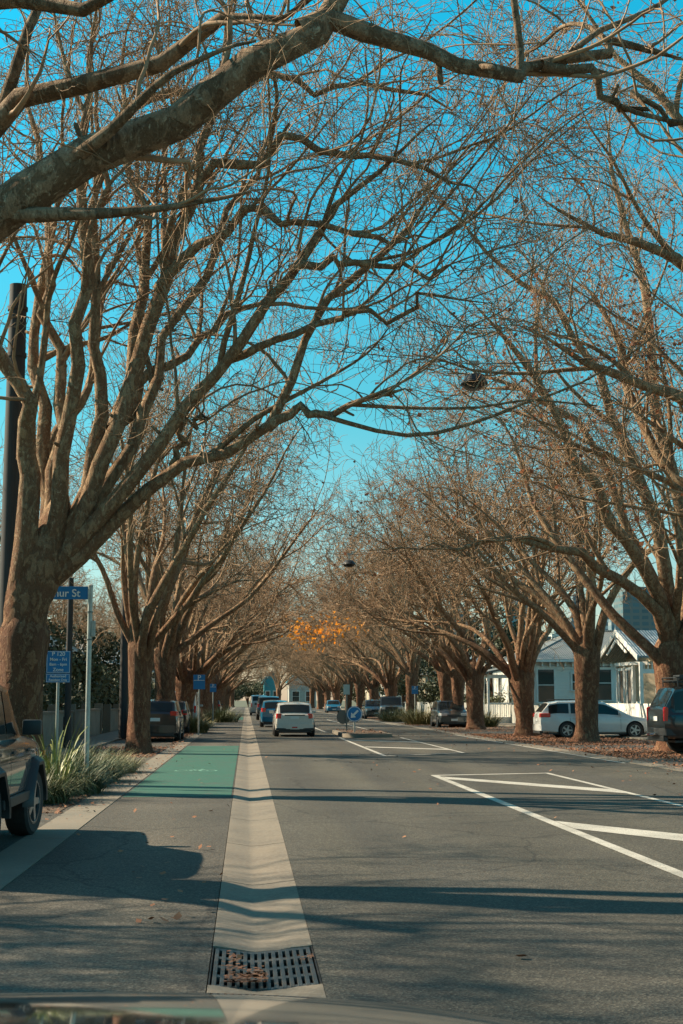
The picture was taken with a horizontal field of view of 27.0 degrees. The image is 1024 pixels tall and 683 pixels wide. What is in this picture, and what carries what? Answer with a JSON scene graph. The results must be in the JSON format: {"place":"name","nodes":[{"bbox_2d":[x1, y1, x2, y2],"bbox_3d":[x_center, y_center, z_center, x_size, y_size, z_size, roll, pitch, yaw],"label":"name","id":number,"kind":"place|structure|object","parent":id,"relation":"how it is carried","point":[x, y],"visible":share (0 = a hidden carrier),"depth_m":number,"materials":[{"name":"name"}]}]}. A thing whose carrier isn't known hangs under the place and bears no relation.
{"place":"outdoors","nodes":[
{"label":"outdoors","id":0,"kind":"place"},
{"bbox_2d":[45,730,121,755],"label":"footpath","id":1,"kind":"structure","parent":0,"point":[102,739],"depth_m":51.36,"materials":[{"name":"concrete"}]},
{"bbox_2d":[62,578,73,748],"bbox_3d":[-8.302,4.660,43.308,0.270,5.312,0.270,0,-8,-4],"label":"lamp post","id":2,"kind":"object","parent":1,"relation":"on","point":[67,707],"visible":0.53,"depth_m":43.15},
{"bbox_2d":[0,707,233,851],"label":"parking strip","id":3,"kind":"object","parent":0,"point":[7,838],"depth_m":18.96,"materials":[{"name":"concrete"}]},
{"bbox_2d":[0,685,47,834],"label":"parked car","id":4,"kind":"object","parent":3,"relation":"on","point":[23,788],"visible":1,"depth_m":15.26,"materials":[{"name":"green paint"}]},
{"bbox_2d":[42,788,92,812],"bbox_3d":[-5.272,4.856,25.339,2.100,0.001,12.900,0,-8,-4],"label":"planting bed","id":5,"kind":"object","parent":3,"relation":"on","point":[50,806],"depth_m":20.32,"materials":[{"name":"soil"}]},
{"bbox_2d":[0,283,27,626],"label":"power pole","id":6,"kind":"object","parent":5,"relation":"on","point":[11,475],"visible":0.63,"depth_m":26.36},
{"bbox_2d":[46,651,70,751],"bbox_3d":[-4.936,3.616,24.679,0.410,2.398,0.068,0,-8,-4],"label":"parking sign","id":7,"kind":"object","parent":5,"relation":"on","point":[58,662],"visible":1,"depth_m":24.76,"materials":[{"name":"blue"}]},
{"bbox_2d":[43,757,103,805],"bbox_3d":[-4.668,3.937,20.993,2.412,0.785,2.276,0,-8,-4],"label":"grass clump","id":8,"kind":"object","parent":5,"relation":"on","point":[62,796],"visible":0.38,"depth_m":20.73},
{"bbox_2d":[32,713,116,792],"bbox_3d":[-4.349,3.729,21.790,2.049,1.317,1.841,0,-8,-4],"label":"flax plant","id":9,"kind":"object","parent":5,"relation":"on","point":[56,760],"visible":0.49,"depth_m":21.68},
{"bbox_2d":[54,584,95,770],"bbox_3d":[-4.930,3.072,25.143,1.100,3.598,0.120,0,-8,-4],"label":"street name sign","id":10,"kind":"object","parent":5,"relation":"on","point":[72,592],"visible":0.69,"depth_m":25.26,"materials":[{"name":"metal"}]},
{"bbox_2d":[46,744,122,785],"bbox_3d":[-5.003,4.407,24.793,2.535,0.856,2.596,-4,-8,26],"label":"grass clump","id":11,"kind":"object","parent":5,"relation":"on","point":[82,764],"visible":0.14,"depth_m":24.86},
{"bbox_2d":[45,752,128,796],"bbox_3d":[-4.440,4.215,23.020,2.207,0.733,2.226,0,-8,-4],"label":"grass clump","id":12,"kind":"object","parent":5,"relation":"on","point":[100,783],"visible":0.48,"depth_m":22.72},
{"bbox_2d":[49,744,147,781],"bbox_3d":[-4.662,4.638,26.365,2.408,0.794,2.370,0,-8,-4],"label":"grass clump","id":13,"kind":"object","parent":5,"relation":"on","point":[116,770],"visible":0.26,"depth_m":26.14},
{"bbox_2d":[90,745,156,772],"bbox_3d":[-4.849,5.140,29.738,1.993,0.670,1.863,-5,-9,35],"label":"grass clump","id":14,"kind":"object","parent":5,"relation":"on","point":[129,760],"visible":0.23,"depth_m":29.63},
{"bbox_2d":[0,0,682,766],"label":"plane tree","id":15,"kind":"object","parent":5,"relation":"on","point":[58,540],"visible":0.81,"depth_m":23.39,"materials":[{"name":"brown plant"}]},
{"bbox_2d":[118,532,127,738],"bbox_3d":[-8.443,4.788,55.412,0.340,8.231,0.340,0,-8,-4],"label":"power pole","id":16,"kind":"object","parent":3,"relation":"on","point":[123,706],"visible":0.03,"depth_m":55.04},
{"bbox_2d":[89,747,164,756],"bbox_3d":[-6.365,7.007,41.611,2.100,0.001,8.000,0,-8,-4],"label":"planting bed","id":17,"kind":"object","parent":3,"relation":"on","point":[156,751],"depth_m":41.62,"materials":[{"name":"soil"}]},
{"bbox_2d":[0,250,406,753],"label":"plane tree","id":18,"kind":"object","parent":17,"relation":"on","point":[143,638],"visible":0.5,"depth_m":40.05,"materials":[{"name":"brown plant"}]},
{"bbox_2d":[150,699,186,740],"bbox_3d":[-6.874,7.803,53.470,2.069,1.542,4.566,0,-8,-4],"label":"parked car","id":19,"kind":"object","parent":3,"relation":"on","point":[166,718],"visible":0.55,"depth_m":51.38,"materials":[{"name":"black paint"}]},
{"bbox_2d":[177,700,193,732],"bbox_3d":[-7.810,9.409,65.467,1.994,1.502,4.266,0,-8,-4],"label":"parked car","id":20,"kind":"object","parent":3,"relation":"on","point":[183,704],"visible":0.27,"depth_m":63.89,"materials":[{"name":"black paint"}]},
{"bbox_2d":[189,714,218,732],"bbox_3d":[-6.980,9.630,65.511,3.280,1.076,3.204,0,-8,-4],"label":"grass clump","id":21,"kind":"object","parent":3,"relation":"on","point":[203,728],"visible":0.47,"depth_m":65.00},
{"bbox_2d":[69,347,375,737],"bbox_3d":[-5.444,1.769,58.507,13.179,14.866,20.869,1,-8,-7],"label":"plane tree","id":22,"kind":"object","parent":3,"relation":"on","point":[168,649],"visible":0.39,"depth_m":56.79,"materials":[{"name":"brown plant"}]},
{"bbox_2d":[111,515,371,718],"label":"plane tree","id":23,"kind":"object","parent":3,"relation":"on","point":[225,659],"visible":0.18,"depth_m":86.94,"materials":[{"name":"brown plant"}]},
{"bbox_2d":[220,636,286,709],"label":"plane tree","id":24,"kind":"object","parent":3,"relation":"on","point":[227,693],"visible":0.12,"depth_m":218.92,"materials":[{"name":"brown plant"}]},
{"bbox_2d":[0,0,682,295],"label":"plane tree","id":25,"kind":"object","parent":3,"relation":"on","point":[34,192],"visible":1,"depth_m":12.82,"materials":[{"name":"brown plant"}]},
{"label":"planting bed","id":26,"kind":"structure","parent":3,"relation":"on","visible":0},
{"bbox_2d":[107,513,360,719],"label":"plane tree","id":27,"kind":"object","parent":26,"relation":"on","point":[206,699],"visible":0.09,"depth_m":102.41,"materials":[{"name":"brown plant"}]},
{"bbox_2d":[0,707,244,992],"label":"bike lane","id":28,"kind":"structure","parent":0,"point":[74,906],"depth_m":10.63,"materials":[{"name":"asphalt"}]},
{"bbox_2d":[123,746,238,796],"bbox_3d":[-3.392,6.068,34.491,1.680,0.001,24.907,0,-8,-4],"label":"green lane surface","id":29,"kind":"object","parent":28,"relation":"on","point":[166,780],"visible":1,"depth_m":28.05,"materials":[{"name":"paint"}]},
{"bbox_2d":[201,705,246,722],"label":"grass clump","id":30,"kind":"object","parent":28,"relation":"on","point":[223,716],"visible":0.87,"depth_m":95.95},
{"bbox_2d":[0,992,531,1023],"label":"camera car","id":31,"kind":"object","parent":28,"relation":"on","point":[118,1008],"visible":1,"depth_m":1.59,"materials":[{"name":"paint"}]},
{"bbox_2d":[166,524,306,712],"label":"plane tree","id":32,"kind":"object","parent":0,"point":[215,637],"visible":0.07,"depth_m":117.94,"materials":[{"name":"brown plant"}]},
{"bbox_2d":[179,593,311,710],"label":"plane tree","id":33,"kind":"object","parent":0,"point":[221,683],"visible":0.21,"depth_m":135.24,"materials":[{"name":"brown plant"}]},
{"bbox_2d":[189,598,316,699],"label":"plane tree","id":34,"kind":"object","parent":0,"point":[225,677],"visible":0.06,"depth_m":153.68,"materials":[{"name":"brown plant"}]},
{"bbox_2d":[23,701,643,997],"bbox_3d":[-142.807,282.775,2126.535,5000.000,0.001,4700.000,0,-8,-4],"label":"ground","id":35,"kind":"structure","parent":0,"point":[240,703],"depth_m":17.71,"materials":[{"name":"concrete"}]},
{"bbox_2d":[43,673,93,710],"bbox_3d":[-10.494,6.084,44.856,2.291,3.060,33.032,0,-8,-4],"label":"hedge","id":36,"kind":"object","parent":35,"relation":"on","point":[49,693],"visible":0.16,"depth_m":53.62,"materials":[{"name":"green plant"}]},
{"bbox_2d":[43,703,102,746],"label":"boundary wall","id":37,"kind":"structure","parent":35,"relation":"on","point":[77,716],"depth_m":52.79,"materials":[{"name":"wood"}]},
{"bbox_2d":[44,619,106,686],"bbox_3d":[-14.465,7.606,65.633,6.785,5.320,7.380,4,-9,-31],"label":"garden tree","id":38,"kind":"object","parent":35,"relation":"on","point":[79,658],"visible":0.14,"depth_m":64.58,"materials":[{"name":"green plant"}]},
{"bbox_2d":[48,622,105,653],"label":"garden tree","id":39,"kind":"object","parent":35,"relation":"on","point":[82,641],"visible":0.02,"depth_m":78.13,"materials":[{"name":"green plant"}]},
{"bbox_2d":[0,455,175,637],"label":"plane tree","id":40,"kind":"object","parent":35,"relation":"on","point":[60,603],"visible":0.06,"depth_m":59.10,"materials":[{"name":"brown plant"}]},
{"bbox_2d":[47,563,139,656],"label":"plane tree","id":41,"kind":"object","parent":35,"relation":"on","point":[63,617],"visible":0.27,"depth_m":93.76,"materials":[{"name":"brown plant"}]},
{"bbox_2d":[81,627,120,691],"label":"garden tree","id":42,"kind":"object","parent":35,"relation":"on","point":[106,657],"visible":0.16,"depth_m":91.88,"materials":[{"name":"green plant"}]},
{"bbox_2d":[74,671,154,727],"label":"hedge","id":43,"kind":"object","parent":35,"relation":"on","point":[107,691],"visible":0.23,"depth_m":71.25,"materials":[{"name":"green plant"}]},
{"bbox_2d":[103,704,128,732],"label":"boundary wall","id":44,"kind":"structure","parent":35,"relation":"on","point":[110,720],"depth_m":66.69,"materials":[{"name":"wood"}]},
{"bbox_2d":[0,707,235,890],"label":"concrete strip","id":45,"kind":"object","parent":35,"relation":"on","point":[21,856],"visible":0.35,"depth_m":17.08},
{"bbox_2d":[193,675,204,734],"bbox_3d":[-6.133,8.325,61.184,0.500,2.629,0.089,0,-8,-4],"label":"parking sign","id":46,"kind":"object","parent":45,"relation":"on","point":[198,682],"visible":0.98,"depth_m":61.26,"materials":[{"name":"blue"}]},
{"bbox_2d":[74,593,180,660],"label":"plane tree","id":47,"kind":"object","parent":35,"relation":"on","point":[116,631],"visible":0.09,"depth_m":144.05,"materials":[{"name":"brown plant"}]},
{"bbox_2d":[236,680,264,706],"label":"garden tree","id":48,"kind":"object","parent":35,"relation":"on","point":[247,691],"visible":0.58,"depth_m":317.49,"materials":[{"name":"green plant"}]},
{"bbox_2d":[207,707,325,997],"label":"drain channel","id":49,"kind":"object","parent":35,"relation":"on","point":[260,909],"visible":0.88,"depth_m":11.88,"materials":[{"name":"concrete"}]},
{"bbox_2d":[208,946,321,991],"bbox_3d":[-0.446,2.654,8.154,0.610,0.124,1.194,0,-8,-4],"label":"drain grate","id":50,"kind":"object","parent":49,"relation":"in","point":[289,975],"visible":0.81,"depth_m":8.14,"materials":[{"name":"metal"}]},
{"bbox_2d":[221,950,312,981],"bbox_3d":[-0.410,2.555,8.046,0.546,0.022,0.935,0,-8,-4],"label":"leaf debris","id":51,"kind":"object","parent":50,"relation":"on","point":[259,974],"visible":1,"depth_m":7.82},
{"bbox_2d":[261,672,280,695],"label":"building","id":52,"kind":"structure","parent":35,"relation":"on","point":[271,690],"depth_m":327.17,"materials":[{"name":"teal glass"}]},
{"bbox_2d":[285,676,315,706],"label":"building","id":53,"kind":"structure","parent":35,"relation":"on","point":[297,695],"depth_m":315.53,"materials":[{"name":"paint"}]},
{"bbox_2d":[379,668,405,709],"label":"garden tree","id":54,"kind":"object","parent":35,"relation":"on","point":[401,686],"visible":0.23,"depth_m":166.48,"materials":[{"name":"green plant"}]},
{"bbox_2d":[417,654,439,703],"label":"garden tree","id":55,"kind":"object","parent":35,"relation":"on","point":[430,687],"visible":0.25,"depth_m":127.40,"materials":[{"name":"green plant"}]},
{"bbox_2d":[404,692,507,707],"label":"hedge","id":56,"kind":"object","parent":35,"relation":"on","point":[494,699],"visible":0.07,"depth_m":98.83,"materials":[{"name":"green plant"}]},
{"bbox_2d":[423,587,553,702],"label":"garden tree","id":57,"kind":"object","parent":35,"relation":"on","point":[498,644],"visible":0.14,"depth_m":111.95,"materials":[{"name":"green plant"}]},
{"bbox_2d":[316,711,682,771],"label":"kerb","id":58,"kind":"structure","parent":35,"relation":"on","point":[610,758],"depth_m":41.75,"materials":[{"name":"concrete"}]},
{"bbox_2d":[485,704,540,723],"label":"picket fence","id":59,"kind":"object","parent":35,"relation":"on","point":[512,713],"visible":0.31,"depth_m":90.81,"materials":[{"name":"paint"}]},
{"bbox_2d":[483,630,622,723],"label":"villa","id":60,"kind":"object","parent":35,"relation":"on","point":[552,680],"visible":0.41,"depth_m":88.61,"materials":[{"name":"grey wood"}]},
{"bbox_2d":[535,666,555,702],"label":"window","id":61,"kind":"structure","parent":60,"relation":"in","point":[545,679],"depth_m":88.38,"materials":[{"name":"grey glass"}]},
{"bbox_2d":[598,664,613,700],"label":"window","id":62,"kind":"structure","parent":60,"relation":"in","point":[606,676],"depth_m":88.62,"materials":[{"name":"grey glass"}]},
{"bbox_2d":[548,701,650,734],"bbox_3d":[12.190,9.578,66.274,0.140,1.480,24.110,0,-8,-4],"label":"picket fence","id":63,"kind":"object","parent":35,"relation":"on","point":[638,709],"visible":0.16,"depth_m":60.83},
{"bbox_2d":[600,625,657,703],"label":"villa","id":64,"kind":"object","parent":35,"relation":"on","point":[635,679],"visible":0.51,"depth_m":70.26,"materials":[{"name":"white wood"}]},
{"bbox_2d":[625,667,631,703],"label":"window","id":65,"kind":"structure","parent":64,"relation":"in","point":[628,670],"depth_m":70.39,"materials":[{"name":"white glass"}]},
{"bbox_2d":[613,572,655,629],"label":"tower block","id":66,"kind":"structure","parent":35,"relation":"on","point":[637,616],"depth_m":771.96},
{"bbox_2d":[0,0,682,700],"label":"sky","id":67,"kind":"structure","parent":0,"point":[362,439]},
{"bbox_2d":[261,578,426,699],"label":"plane tree","id":68,"kind":"object","parent":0,"point":[372,686],"visible":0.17,"depth_m":135.37,"materials":[{"name":"brown plant"}]},
{"bbox_2d":[289,569,432,695],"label":"plane tree","id":69,"kind":"object","parent":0,"point":[390,686],"visible":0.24,"depth_m":119.97,"materials":[{"name":"brown plant"}]},
{"bbox_2d":[248,707,682,1023],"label":"road","id":70,"kind":"structure","parent":0,"point":[464,905],"depth_m":12.26,"materials":[{"name":"asphalt"}]},
{"bbox_2d":[257,700,286,726],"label":"moving car","id":71,"kind":"object","parent":70,"relation":"on","point":[266,716],"visible":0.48,"depth_m":79.20,"materials":[{"name":"blue paint"}]},
{"bbox_2d":[259,637,309,699],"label":"plane tree","id":72,"kind":"object","parent":70,"relation":"on","point":[278,690],"visible":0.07,"depth_m":265.23,"materials":[{"name":"brown plant"}]},
{"bbox_2d":[269,702,315,735],"bbox_3d":[-2.054,8.722,60.501,1.995,1.563,4.024,0,-8,-4],"label":"moving car","id":73,"kind":"object","parent":70,"relation":"on","point":[293,717],"visible":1,"depth_m":58.63,"materials":[{"name":"beige paint"}]},
{"bbox_2d":[332,730,391,737],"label":"traffic island","id":74,"kind":"structure","parent":70,"relation":"on","point":[343,734],"depth_m":57.20,"materials":[{"name":"concrete"}]},
{"bbox_2d":[338,729,386,733],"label":"island paving","id":75,"kind":"structure","parent":74,"relation":"on","point":[358,732],"depth_m":60.52,"materials":[{"name":"concrete"}]},
{"bbox_2d":[337,684,349,730],"bbox_3d":[0.092,8.673,63.054,0.620,2.050,0.101,0,-8,-4],"label":"island sign post","id":76,"kind":"object","parent":75,"relation":"on","point":[342,717],"visible":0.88,"depth_m":63.05,"materials":[{"name":"grey"}]},
{"bbox_2d":[347,706,361,731],"bbox_3d":[0.547,8.755,60.064,0.660,1.104,0.094,0,-8,-4],"label":"keep left sign","id":77,"kind":"object","parent":75,"relation":"on","point":[354,714],"visible":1,"depth_m":60.05,"materials":[{"name":"metal"}]},
{"bbox_2d":[45,717,682,956],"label":"leaf litter","id":78,"kind":"object","parent":70,"relation":"on","point":[178,915],"visible":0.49,"depth_m":44.23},
{"bbox_2d":[315,714,682,877],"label":"road markings","id":79,"kind":"object","parent":70,"relation":"on","point":[655,834],"visible":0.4,"depth_m":17.81,"materials":[{"name":"paint"}]},
{"bbox_2d":[293,0,682,557],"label":"plane tree","id":80,"kind":"object","parent":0,"point":[673,480],"visible":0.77,"depth_m":29.46,"materials":[{"name":"brown plant"}]},
{"bbox_2d":[312,707,682,767],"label":"parking strip","id":81,"kind":"object","parent":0,"point":[664,761],"depth_m":47.30,"materials":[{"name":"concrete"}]},
{"bbox_2d":[273,634,320,707],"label":"plane tree","id":82,"kind":"object","parent":81,"relation":"on","point":[312,693],"visible":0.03,"depth_m":259.76,"materials":[{"name":"brown plant"}]},
{"bbox_2d":[247,607,371,709],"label":"plane tree","id":83,"kind":"object","parent":81,"relation":"on","point":[327,694],"visible":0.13,"depth_m":210.15,"materials":[{"name":"brown plant"}]},
{"bbox_2d":[282,640,345,708],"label":"plane tree","id":84,"kind":"object","parent":81,"relation":"on","point":[318,689],"visible":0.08,"depth_m":234.01,"materials":[{"name":"brown plant"}]},
{"bbox_2d":[267,620,365,701],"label":"plane tree","id":85,"kind":"object","parent":81,"relation":"on","point":[335,690],"visible":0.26,"depth_m":189.25,"materials":[{"name":"brown plant"}]},
{"bbox_2d":[281,610,377,710],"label":"plane tree","id":86,"kind":"object","parent":81,"relation":"on","point":[347,681],"visible":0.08,"depth_m":168.91,"materials":[{"name":"brown plant"}]},
{"bbox_2d":[291,569,398,708],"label":"plane tree","id":87,"kind":"object","parent":81,"relation":"on","point":[359,686],"visible":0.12,"depth_m":150.96,"materials":[{"name":"brown plant"}]},
{"bbox_2d":[361,699,379,718],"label":"parked car","id":88,"kind":"object","parent":81,"relation":"on","point":[369,708],"visible":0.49,"depth_m":113.07,"materials":[{"name":"grey paint"}]},
{"bbox_2d":[377,696,404,719],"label":"parked car","id":89,"kind":"object","parent":81,"relation":"on","point":[390,701],"visible":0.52,"depth_m":109.13,"materials":[{"name":"grey paint"}]},
{"bbox_2d":[373,705,420,721],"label":"grass clump","id":90,"kind":"object","parent":81,"relation":"on","point":[388,715],"visible":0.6,"depth_m":98.72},
{"bbox_2d":[302,520,509,712],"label":"plane tree","id":91,"kind":"object","parent":81,"relation":"on","point":[410,668],"visible":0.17,"depth_m":104.74,"materials":[{"name":"brown plant"}]},
{"bbox_2d":[258,468,561,726],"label":"plane tree","id":92,"kind":"object","parent":81,"relation":"on","point":[457,681],"visible":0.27,"depth_m":79.88,"materials":[{"name":"orange plant"}]},
{"bbox_2d":[430,700,466,726],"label":"parked car","id":93,"kind":"object","parent":81,"relation":"on","point":[446,712],"visible":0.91,"depth_m":78.75,"materials":[{"name":"grey paint"}]},
{"bbox_2d":[433,728,513,730],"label":"planting bed","id":94,"kind":"object","parent":81,"relation":"on","point":[462,729],"visible":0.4,"depth_m":72.66,"materials":[{"name":"soil"}]},
{"bbox_2d":[246,439,628,728],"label":"plane tree","id":95,"kind":"object","parent":94,"relation":"on","point":[472,673],"visible":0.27,"depth_m":73.15,"materials":[{"name":"brown plant"}]},
{"bbox_2d":[484,709,505,726],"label":"grass clump","id":96,"kind":"object","parent":81,"relation":"on","point":[491,721],"visible":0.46,"depth_m":79.28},
{"bbox_2d":[516,740,638,743],"bbox_3d":[8.336,8.252,51.026,3.700,0.001,4.800,0,-8,-4],"label":"planting bed","id":97,"kind":"object","parent":81,"relation":"on","point":[572,743],"visible":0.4,"depth_m":50.43,"materials":[{"name":"soil"}]},
{"bbox_2d":[351,339,682,741],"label":"plane tree","id":98,"kind":"object","parent":97,"relation":"on","point":[584,641],"visible":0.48,"depth_m":51.96,"materials":[{"name":"brown plant"}]},
{"bbox_2d":[533,699,646,737],"bbox_3d":[10.181,8.302,57.209,4.846,1.533,2.023,0,-8,-4],"label":"parked car","id":99,"kind":"object","parent":81,"relation":"on","point":[556,718],"visible":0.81,"depth_m":56.39,"materials":[{"name":"white paint"}]},
{"bbox_2d":[580,750,681,755],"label":"planting bed","id":100,"kind":"object","parent":81,"relation":"on","point":[635,752],"visible":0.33,"depth_m":40.83,"materials":[{"name":"soil"}]},
{"bbox_2d":[294,1,682,750],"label":"plane tree","id":101,"kind":"object","parent":100,"relation":"on","point":[664,607],"visible":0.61,"depth_m":41.90,"materials":[{"name":"brown plant"}]},
{"bbox_2d":[646,675,682,752],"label":"parked car","id":102,"kind":"object","parent":81,"relation":"on","point":[664,710],"visible":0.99,"depth_m":39.49,"materials":[{"name":"black paint"}]},
{"label":"planting bed","id":103,"kind":"structure","parent":81,"relation":"on","visible":0},
{"bbox_2d":[299,393,654,735],"bbox_3d":[6.009,2.338,59.143,14.598,13.904,17.642,1,-8,-7],"label":"plane tree","id":104,"kind":"object","parent":103,"relation":"on","point":[518,672],"visible":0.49,"depth_m":59.53,"materials":[{"name":"brown plant"}]},
{"bbox_3d":[14.005,0.529,27.660,0.400,9.400,0.400,0,-8,-4],"label":"power pole","id":105,"kind":"object","parent":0,"visible":0},
{"bbox_2d":[26,317,682,363],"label":"span wire","id":106,"kind":"object","parent":105,"relation":"attached to","point":[424,359],"visible":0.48,"depth_m":27.29,"materials":[{"name":"black"}]},
{"bbox_2d":[460,360,487,390],"bbox_3d":[2.542,-2.621,27.307,0.529,0.570,0.782,0,-8,-4],"label":"street lamp","id":107,"kind":"object","parent":106,"relation":"hanging from","point":[471,377],"visible":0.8,"depth_m":27.09,"materials":[{"name":"black"}]},
{"label":"planting bed","id":108,"kind":"structure","parent":0,"visible":0},
{"bbox_2d":[81,483,359,716],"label":"plane tree","id":109,"kind":"object","parent":108,"relation":"on","point":[186,670],"visible":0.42,"depth_m":71.23,"materials":[{"name":"brown plant"}]},
{"label":"planting bed","id":110,"kind":"structure","parent":0,"visible":0},
{"bbox_2d":[272,467,550,699],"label":"plane tree","id":111,"kind":"object","parent":110,"relation":"on","point":[444,681],"visible":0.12,"depth_m":85.97,"materials":[{"name":"brown plant"}]},
{"bbox_2d":[390,701,436,724],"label":"grass clump","id":112,"kind":"object","parent":110,"relation":"on","point":[414,718],"visible":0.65,"depth_m":86.94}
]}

